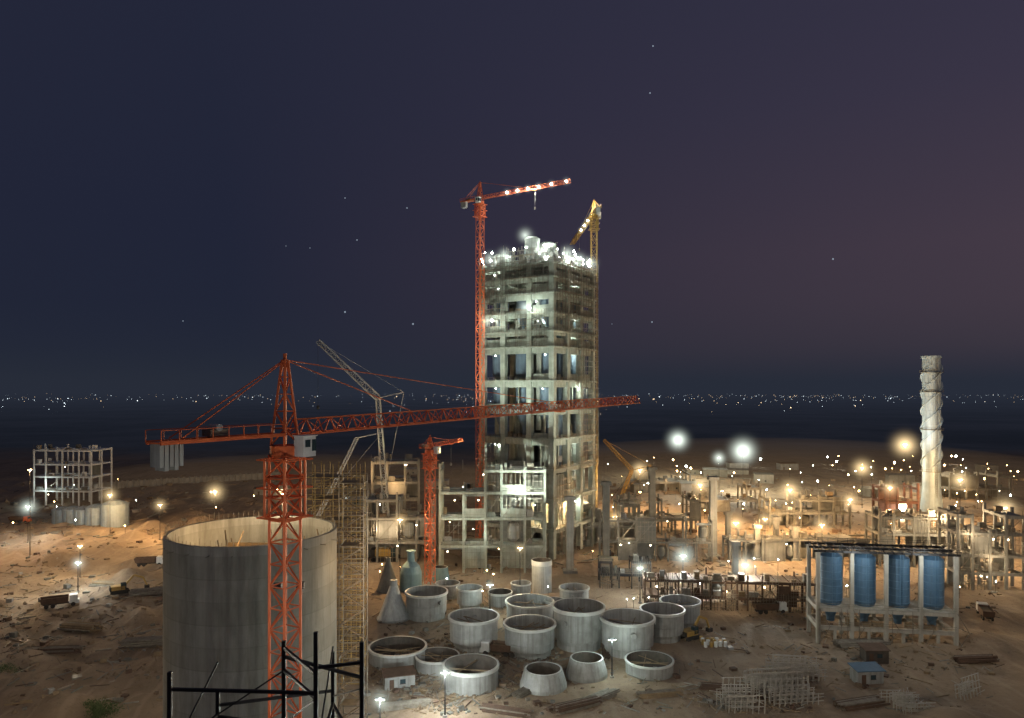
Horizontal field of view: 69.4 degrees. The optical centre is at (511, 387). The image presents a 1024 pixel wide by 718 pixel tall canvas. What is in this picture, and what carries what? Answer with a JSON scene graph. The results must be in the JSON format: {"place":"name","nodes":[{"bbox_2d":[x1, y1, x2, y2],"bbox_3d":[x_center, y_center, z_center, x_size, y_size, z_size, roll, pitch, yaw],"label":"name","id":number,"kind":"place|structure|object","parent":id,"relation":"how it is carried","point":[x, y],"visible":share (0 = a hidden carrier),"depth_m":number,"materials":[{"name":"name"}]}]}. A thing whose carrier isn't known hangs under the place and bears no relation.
{"place":"outdoors","nodes":[
{"label":"outdoors","id":0,"kind":"place"},
{"bbox_2d":[306,462,365,683],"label":"scaffold stair tower","id":1,"kind":"structure","parent":0,"point":[324,497],"depth_m":152.30,"materials":[{"name":"metal"}]},
{"bbox_2d":[0,389,1023,717],"bbox_3d":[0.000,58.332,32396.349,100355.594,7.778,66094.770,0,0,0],"label":"ground","id":2,"kind":"structure","parent":0,"point":[876,433],"depth_m":382.44,"materials":[{"name":"sand"}]},
{"bbox_2d":[21,645,85,655],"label":"pipe stack","id":3,"kind":"object","parent":2,"relation":"on","point":[65,650],"visible":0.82,"depth_m":164.47,"materials":[{"name":"orange metal"}]},
{"bbox_2d":[40,592,78,608],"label":"dump truck","id":4,"kind":"object","parent":2,"relation":"on","point":[53,601],"visible":1,"depth_m":199.34,"materials":[{"name":"white paint"}]},
{"bbox_2d":[51,505,67,523],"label":"storage tank","id":5,"kind":"object","parent":2,"relation":"on","point":[56,515],"visible":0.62,"depth_m":327.49,"materials":[{"name":"concrete"}]},
{"bbox_2d":[62,506,78,523],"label":"storage tank","id":6,"kind":"object","parent":2,"relation":"on","point":[67,514],"visible":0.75,"depth_m":322.61,"materials":[{"name":"concrete"}]},
{"bbox_2d":[33,444,111,506],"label":"steel frame building","id":7,"kind":"structure","parent":2,"relation":"on","point":[95,469],"depth_m":382.35,"materials":[{"name":"white paint"}]},
{"bbox_2d":[73,506,85,524],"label":"storage tank","id":8,"kind":"object","parent":2,"relation":"on","point":[79,514],"visible":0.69,"depth_m":320.21,"materials":[{"name":"metal"}]},
{"bbox_2d":[59,620,103,632],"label":"pipe stack","id":9,"kind":"object","parent":2,"relation":"on","point":[80,626],"visible":1,"depth_m":181.47,"materials":[{"name":"metal"}]},
{"bbox_2d":[85,503,99,525],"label":"storage tank","id":10,"kind":"object","parent":2,"relation":"on","point":[92,514],"visible":0.62,"depth_m":317.46,"materials":[{"name":"metal"}]},
{"bbox_2d":[84,697,124,717],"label":"shrub","id":11,"kind":"object","parent":2,"relation":"on","point":[96,712],"visible":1,"depth_m":134.20,"materials":[{"name":"green plant"}]},
{"bbox_2d":[100,499,129,527],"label":"storage tank","id":12,"kind":"object","parent":2,"relation":"on","point":[114,513],"visible":0.99,"depth_m":315.05,"materials":[{"name":"concrete"}]},
{"bbox_2d":[109,574,149,594],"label":"excavator","id":13,"kind":"object","parent":2,"relation":"on","point":[120,588],"visible":0.98,"depth_m":210.79,"materials":[{"name":"yellow paint"}]},
{"bbox_2d":[118,635,162,648],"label":"pipe stack","id":14,"kind":"object","parent":2,"relation":"on","point":[142,641],"visible":0.74,"depth_m":170.72,"materials":[{"name":"metal"}]},
{"bbox_2d":[128,587,162,596],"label":"pipe stack","id":15,"kind":"object","parent":2,"relation":"on","point":[150,591],"visible":0.61,"depth_m":211.05,"materials":[{"name":"metal"}]},
{"bbox_2d":[134,555,162,566],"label":"dump truck","id":16,"kind":"object","parent":2,"relation":"on","point":[144,561],"visible":0.95,"depth_m":242.84,"materials":[{"name":"white paint"}]},
{"bbox_2d":[59,471,280,490],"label":"boundary wall","id":17,"kind":"structure","parent":2,"relation":"on","point":[173,480],"depth_m":459.51,"materials":[{"name":"concrete"}]},
{"bbox_2d":[155,489,342,717],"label":"concrete silo","id":18,"kind":"object","parent":2,"relation":"on","point":[215,591],"visible":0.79,"depth_m":78.54,"materials":[{"name":"concrete"}]},
{"bbox_2d":[167,631,363,717],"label":"steel frame structure","id":19,"kind":"object","parent":2,"relation":"on","point":[316,692],"visible":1,"depth_m":30.91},
{"bbox_2d":[308,432,381,515],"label":"crawler crane","id":20,"kind":"object","parent":2,"relation":"on","point":[347,455],"visible":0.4,"depth_m":263.69,"materials":[{"name":"white paint"}]},
{"bbox_2d":[339,473,367,717],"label":"scaffold stair tower","id":21,"kind":"structure","parent":2,"relation":"on","point":[346,700],"depth_m":94.00,"materials":[{"name":"metal"}]},
{"bbox_2d":[316,339,403,561],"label":"crawler crane","id":22,"kind":"object","parent":2,"relation":"on","point":[373,553],"visible":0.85,"depth_m":257.00,"materials":[{"name":"grey metal"}]},
{"bbox_2d":[376,557,399,593],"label":"steel cyclone section","id":23,"kind":"object","parent":2,"relation":"on","point":[388,574],"visible":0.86,"depth_m":218.03,"materials":[{"name":"metal"}]},
{"bbox_2d":[145,353,639,717],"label":"tower crane","id":24,"kind":"object","parent":2,"relation":"on","point":[166,454],"visible":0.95,"depth_m":57.69,"materials":[{"name":"orange paint"}]},
{"bbox_2d":[377,579,408,623],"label":"steel cyclone section","id":25,"kind":"object","parent":2,"relation":"on","point":[393,610],"visible":0.93,"depth_m":190.08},
{"bbox_2d":[371,453,419,533],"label":"concrete frame building","id":26,"kind":"structure","parent":2,"relation":"on","point":[408,487],"depth_m":304.04,"materials":[{"name":"concrete"}]},
{"bbox_2d":[368,636,426,668],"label":"steel cyclone section","id":27,"kind":"object","parent":2,"relation":"on","point":[378,649],"visible":0.94,"depth_m":162.12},
{"bbox_2d":[381,665,416,689],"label":"site cabin","id":28,"kind":"object","parent":2,"relation":"on","point":[398,677],"visible":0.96,"depth_m":148.20,"materials":[{"name":"white metal"}]},
{"bbox_2d":[364,490,436,562],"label":"concrete frame building","id":29,"kind":"structure","parent":2,"relation":"on","point":[400,536],"depth_m":255.38,"materials":[{"name":"concrete"}]},
{"bbox_2d":[377,698,431,712],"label":"pipe stack","id":30,"kind":"object","parent":2,"relation":"on","point":[400,705],"visible":0.89,"depth_m":138.90,"materials":[{"name":"concrete"}]},
{"bbox_2d":[400,549,421,592],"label":"steel cyclone section","id":31,"kind":"object","parent":2,"relation":"on","point":[410,573],"visible":0.98,"depth_m":218.33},
{"bbox_2d":[405,585,447,621],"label":"steel cyclone section","id":32,"kind":"object","parent":2,"relation":"on","point":[424,603],"visible":0.93,"depth_m":189.75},
{"bbox_2d":[415,647,459,675],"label":"steel cyclone section","id":33,"kind":"object","parent":2,"relation":"on","point":[425,667],"visible":0.69,"depth_m":157.76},
{"bbox_2d":[432,565,448,580],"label":"steel cyclone section","id":34,"kind":"object","parent":2,"relation":"on","point":[442,572],"visible":0.79,"depth_m":230.71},
{"bbox_2d":[419,437,463,584],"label":"tower crane","id":35,"kind":"object","parent":2,"relation":"on","point":[436,450],"visible":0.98,"depth_m":224.48,"materials":[{"name":"orange paint"}]},
{"bbox_2d":[435,579,459,600],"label":"steel cyclone section","id":36,"kind":"object","parent":2,"relation":"on","point":[450,585],"visible":0.62,"depth_m":210.40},
{"bbox_2d":[456,584,483,608],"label":"steel cyclone section","id":37,"kind":"object","parent":2,"relation":"on","point":[469,595],"visible":0.97,"depth_m":199.48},
{"bbox_2d":[442,653,498,695],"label":"steel cyclone section","id":38,"kind":"object","parent":2,"relation":"on","point":[471,674],"visible":0.97,"depth_m":146.30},
{"bbox_2d":[446,607,499,652],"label":"steel cyclone section","id":39,"kind":"object","parent":2,"relation":"on","point":[472,628],"visible":0.86,"depth_m":168.27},
{"bbox_2d":[439,460,545,572],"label":"concrete frame building","id":40,"kind":"structure","parent":2,"relation":"on","point":[512,515],"depth_m":241.31,"materials":[{"name":"concrete"}]},
{"bbox_2d":[479,639,514,657],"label":"dump truck","id":41,"kind":"object","parent":2,"relation":"on","point":[488,645],"visible":0.84,"depth_m":165.59,"materials":[{"name":"white paint"}]},
{"bbox_2d":[488,588,511,607],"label":"steel cyclone section","id":42,"kind":"object","parent":2,"relation":"on","point":[497,597],"visible":0.94,"depth_m":203.02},
{"bbox_2d":[478,702,533,717],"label":"pipe stack","id":43,"kind":"object","parent":2,"relation":"on","point":[504,710],"visible":1,"depth_m":136.13,"materials":[{"name":"orange metal"}]},
{"bbox_2d":[0,474,1019,715],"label":"construction debris","id":44,"kind":"object","parent":2,"relation":"on","point":[425,689],"visible":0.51,"depth_m":170.25,"materials":[{"name":"metal"}]},
{"bbox_2d":[460,179,570,537],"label":"tower crane","id":45,"kind":"object","parent":2,"relation":"on","point":[479,203],"visible":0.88,"depth_m":267.26,"materials":[{"name":"orange paint"}]},
{"bbox_2d":[13,455,1018,608],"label":"work lights","id":46,"kind":"object","parent":2,"relation":"on","point":[792,502],"visible":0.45,"depth_m":399.26,"materials":[{"name":"white"}]},
{"bbox_2d":[511,580,530,594],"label":"steel cyclone section","id":47,"kind":"object","parent":2,"relation":"on","point":[520,586],"visible":0.68,"depth_m":209.06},
{"bbox_2d":[501,614,555,659],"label":"steel cyclone section","id":48,"kind":"object","parent":2,"relation":"on","point":[530,636],"visible":0.98,"depth_m":163.84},
{"bbox_2d":[503,593,553,620],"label":"steel cyclone section","id":49,"kind":"object","parent":2,"relation":"on","point":[520,604],"visible":0.58,"depth_m":190.16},
{"bbox_2d":[478,236,598,559],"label":"preheater tower","id":50,"kind":"structure","parent":2,"relation":"on","point":[541,348],"depth_m":267.69,"materials":[{"name":"concrete"}]},
{"bbox_2d":[531,557,551,593],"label":"steel cyclone section","id":51,"kind":"object","parent":2,"relation":"on","point":[541,575],"visible":1,"depth_m":216.85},
{"bbox_2d":[520,661,566,695],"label":"steel cyclone section","id":52,"kind":"object","parent":2,"relation":"on","point":[542,678],"visible":0.98,"depth_m":145.89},
{"bbox_2d":[562,491,577,573],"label":"concrete pier","id":53,"kind":"structure","parent":2,"relation":"on","point":[569,568],"depth_m":240.01,"materials":[{"name":"concrete"}]},
{"bbox_2d":[559,583,589,597],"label":"steel cyclone section","id":54,"kind":"object","parent":2,"relation":"on","point":[574,590],"visible":0.54,"depth_m":200.66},
{"bbox_2d":[551,695,601,714],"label":"pipe stack","id":55,"kind":"object","parent":2,"relation":"on","point":[565,707],"visible":1,"depth_m":137.76,"materials":[{"name":"orange metal"}]},
{"bbox_2d":[552,598,605,653],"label":"steel cyclone section","id":56,"kind":"object","parent":2,"relation":"on","point":[578,625],"visible":0.89,"depth_m":167.81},
{"bbox_2d":[570,200,601,507],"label":"tower crane","id":57,"kind":"object","parent":2,"relation":"on","point":[592,215],"visible":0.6,"depth_m":291.46,"materials":[{"name":"yellow paint"}]},
{"bbox_2d":[566,651,606,682],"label":"steel cyclone section","id":58,"kind":"object","parent":2,"relation":"on","point":[586,667],"visible":1,"depth_m":151.24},
{"bbox_2d":[559,492,639,547],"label":"concrete frame building","id":59,"kind":"structure","parent":2,"relation":"on","point":[624,527],"depth_m":282.52,"materials":[{"name":"concrete"}]},
{"bbox_2d":[585,687,619,701],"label":"pipe stack","id":60,"kind":"object","parent":2,"relation":"on","point":[607,693],"visible":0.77,"depth_m":142.86,"materials":[{"name":"metal"}]},
{"bbox_2d":[600,481,612,560],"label":"concrete pier","id":61,"kind":"structure","parent":2,"relation":"on","point":[606,485],"depth_m":256.84,"materials":[{"name":"concrete"}]},
{"bbox_2d":[598,549,650,588],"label":"steel conveyor gallery","id":62,"kind":"object","parent":2,"relation":"on","point":[616,571],"visible":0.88,"depth_m":221.66,"materials":[{"name":"beige"}]},
{"bbox_2d":[603,439,651,516],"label":"crawler crane","id":63,"kind":"object","parent":2,"relation":"on","point":[617,454],"visible":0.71,"depth_m":336.30,"materials":[{"name":"yellow paint"}]},
{"bbox_2d":[600,608,655,658],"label":"steel cyclone section","id":64,"kind":"object","parent":2,"relation":"on","point":[630,629],"visible":0.95,"depth_m":164.52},
{"bbox_2d":[630,482,647,492],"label":"site shed","id":65,"kind":"structure","parent":2,"relation":"on","point":[636,487],"depth_m":422.96,"materials":[{"name":"metal"}]},
{"bbox_2d":[625,650,673,680],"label":"steel cyclone section","id":66,"kind":"object","parent":2,"relation":"on","point":[638,665],"visible":1,"depth_m":154.86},
{"bbox_2d":[647,466,658,545],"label":"concrete pier","id":67,"kind":"structure","parent":2,"relation":"on","point":[651,491],"depth_m":281.48,"materials":[{"name":"concrete"}]},
{"bbox_2d":[598,510,712,562],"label":"building","id":68,"kind":"structure","parent":2,"relation":"on","point":[642,541],"depth_m":257.20,"materials":[{"name":"concrete"}]},
{"bbox_2d":[616,491,700,534],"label":"concrete frame building","id":69,"kind":"structure","parent":2,"relation":"on","point":[694,513],"depth_m":302.69,"materials":[{"name":"concrete"}]},
{"bbox_2d":[636,689,683,698],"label":"pipe stack","id":70,"kind":"object","parent":2,"relation":"on","point":[651,694],"visible":1,"depth_m":143.40,"materials":[{"name":"metal"}]},
{"bbox_2d":[633,468,690,491],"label":"concrete frame building","id":71,"kind":"structure","parent":2,"relation":"on","point":[642,476],"depth_m":432.49,"materials":[{"name":"concrete"}]},
{"bbox_2d":[639,602,685,643],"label":"steel cyclone section","id":72,"kind":"object","parent":2,"relation":"on","point":[669,626],"visible":0.74,"depth_m":173.09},
{"bbox_2d":[659,594,701,628],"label":"steel cyclone section","id":73,"kind":"object","parent":2,"relation":"on","point":[690,604],"visible":0.41,"depth_m":188.82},
{"bbox_2d":[679,481,698,493],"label":"site shed","id":74,"kind":"structure","parent":2,"relation":"on","point":[685,486],"depth_m":416.53,"materials":[{"name":"metal"}]},
{"bbox_2d":[680,615,712,641],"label":"excavator","id":75,"kind":"object","parent":2,"relation":"on","point":[689,634],"visible":0.91,"depth_m":175.55,"materials":[{"name":"yellow paint"}]},
{"bbox_2d":[705,476,720,558],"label":"concrete pier","id":76,"kind":"structure","parent":2,"relation":"on","point":[713,480],"depth_m":261.42,"materials":[{"name":"concrete"}]},
{"bbox_2d":[699,636,726,647],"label":"fuel drums","id":77,"kind":"object","parent":2,"relation":"on","point":[712,641],"visible":1,"depth_m":171.59,"materials":[{"name":"white paint"}]},
{"bbox_2d":[702,467,727,477],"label":"site shed","id":78,"kind":"structure","parent":2,"relation":"on","point":[718,472],"depth_m":495.70,"materials":[{"name":"metal"}]},
{"bbox_2d":[698,682,744,692],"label":"pipe stack","id":79,"kind":"object","parent":2,"relation":"on","point":[708,686],"visible":0.66,"depth_m":146.92,"materials":[{"name":"orange metal"}]},
{"bbox_2d":[692,479,760,511],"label":"concrete frame building","id":80,"kind":"structure","parent":2,"relation":"on","point":[724,501],"depth_m":361.80,"materials":[{"name":"concrete"}]},
{"bbox_2d":[723,507,732,545],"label":"concrete pier","id":81,"kind":"structure","parent":2,"relation":"on","point":[728,514],"depth_m":281.73,"materials":[{"name":"concrete"}]},
{"bbox_2d":[642,567,815,612],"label":"steel conveyor gallery","id":82,"kind":"object","parent":2,"relation":"on","point":[785,593],"visible":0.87,"depth_m":200.81,"materials":[{"name":"beige"}]},
{"bbox_2d":[728,540,740,574],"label":"concrete pier","id":83,"kind":"structure","parent":2,"relation":"on","point":[735,544],"depth_m":236.39,"materials":[{"name":"concrete"}]},
{"bbox_2d":[709,676,765,713],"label":"scaffold frame stack","id":84,"kind":"object","parent":2,"relation":"on","point":[739,697],"visible":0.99,"depth_m":138.41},
{"bbox_2d":[751,519,761,560],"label":"concrete pier","id":85,"kind":"structure","parent":2,"relation":"on","point":[757,528],"depth_m":257.09,"materials":[{"name":"concrete"}]},
{"bbox_2d":[753,472,773,483],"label":"site shed","id":86,"kind":"structure","parent":2,"relation":"on","point":[763,477],"depth_m":466.24,"materials":[{"name":"metal"}]},
{"bbox_2d":[752,601,787,613],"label":"dump truck","id":87,"kind":"object","parent":2,"relation":"on","point":[781,606],"visible":0.99,"depth_m":196.96,"materials":[{"name":"white paint"}]},
{"bbox_2d":[741,666,823,707],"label":"scaffold frame stack","id":88,"kind":"object","parent":2,"relation":"on","point":[772,679],"visible":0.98,"depth_m":143.77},
{"bbox_2d":[761,654,826,681],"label":"scaffold frame stack","id":89,"kind":"object","parent":2,"relation":"on","point":[793,663],"visible":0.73,"depth_m":154.59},
{"bbox_2d":[789,521,801,560],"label":"concrete pier","id":90,"kind":"structure","parent":2,"relation":"on","point":[795,530],"depth_m":257.09,"materials":[{"name":"concrete"}]},
{"bbox_2d":[722,528,876,561],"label":"pipe rack","id":91,"kind":"object","parent":2,"relation":"on","point":[773,548],"visible":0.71,"depth_m":257.03,"materials":[{"name":"concrete"}]},
{"bbox_2d":[758,489,851,528],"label":"concrete frame building","id":92,"kind":"structure","parent":2,"relation":"on","point":[829,503],"depth_m":321.07,"materials":[{"name":"concrete"}]},
{"bbox_2d":[831,637,890,647],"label":"pipe stack","id":93,"kind":"object","parent":2,"relation":"on","point":[846,643],"visible":0.84,"depth_m":170.62,"materials":[{"name":"metal"}]},
{"bbox_2d":[833,694,890,711],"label":"pipe stack","id":94,"kind":"object","parent":2,"relation":"on","point":[860,703],"visible":1,"depth_m":138.90,"materials":[{"name":"concrete"}]},
{"bbox_2d":[847,661,885,684],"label":"site cabin","id":95,"kind":"object","parent":2,"relation":"on","point":[865,673],"visible":0.94,"depth_m":150.41,"materials":[{"name":"white metal"}]},
{"bbox_2d":[858,643,890,663],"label":"site cabin","id":96,"kind":"object","parent":2,"relation":"on","point":[876,652],"visible":0.87,"depth_m":161.95,"materials":[{"name":"orange metal"}]},
{"bbox_2d":[807,544,958,645],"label":"concrete frame","id":97,"kind":"object","parent":2,"relation":"on","point":[882,608],"visible":0.67,"depth_m":172.26,"materials":[{"name":"concrete"}]},
{"bbox_2d":[820,552,944,625],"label":"blue tanks","id":98,"kind":"object","parent":97,"relation":"on","point":[831,584],"visible":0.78,"depth_m":173.45,"materials":[{"name":"metal"}]},
{"bbox_2d":[804,537,969,646],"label":"roof beams and handrails","id":99,"kind":"structure","parent":97,"relation":"on","point":[909,625],"depth_m":173.06,"materials":[{"name":"metal"}]},
{"bbox_2d":[872,480,919,520],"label":"brick building","id":100,"kind":"structure","parent":2,"relation":"on","point":[887,498],"depth_m":336.62,"materials":[{"name":"brick"}]},
{"bbox_2d":[885,473,914,483],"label":"site shed","id":101,"kind":"structure","parent":2,"relation":"on","point":[899,478],"depth_m":462.62,"materials":[{"name":"metal"}]},
{"bbox_2d":[879,687,935,714],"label":"scaffold frame stack","id":102,"kind":"object","parent":2,"relation":"on","point":[902,702],"visible":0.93,"depth_m":137.22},
{"bbox_2d":[865,506,955,566],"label":"concrete frame building","id":103,"kind":"structure","parent":2,"relation":"on","point":[919,528],"depth_m":249.37,"materials":[{"name":"concrete"}]},
{"bbox_2d":[919,356,943,511],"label":"chimney stack","id":104,"kind":"object","parent":2,"relation":"on","point":[932,422],"visible":1,"depth_m":351.76,"materials":[{"name":"concrete"}]},
{"bbox_2d":[951,673,984,700],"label":"scaffold frame stack","id":105,"kind":"object","parent":2,"relation":"on","point":[966,684],"visible":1,"depth_m":143.97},
{"bbox_2d":[952,654,998,664],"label":"pipe stack","id":106,"kind":"object","parent":2,"relation":"on","point":[975,658],"visible":1,"depth_m":160.95,"materials":[{"name":"orange metal"}]},
{"bbox_2d":[941,469,1010,500],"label":"steel frame building","id":107,"kind":"structure","parent":2,"relation":"on","point":[971,486],"depth_m":396.48,"materials":[{"name":"concrete"}]},
{"bbox_2d":[937,502,1023,589],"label":"concrete frame building","id":108,"kind":"structure","parent":2,"relation":"on","point":[978,545],"depth_m":221.54,"materials":[{"name":"concrete"}]},
{"bbox_2d":[976,601,994,620],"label":"dump truck","id":109,"kind":"object","parent":2,"relation":"on","point":[985,610],"visible":1,"depth_m":191.55,"materials":[{"name":"white paint"}]},
{"bbox_2d":[974,463,997,471],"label":"site shed","id":110,"kind":"structure","parent":2,"relation":"on","point":[980,467],"depth_m":530.44,"materials":[{"name":"concrete"}]},
{"bbox_2d":[0,0,1023,388],"label":"sky","id":111,"kind":"structure","parent":0,"point":[195,194],"materials":[{"name":"blue"}]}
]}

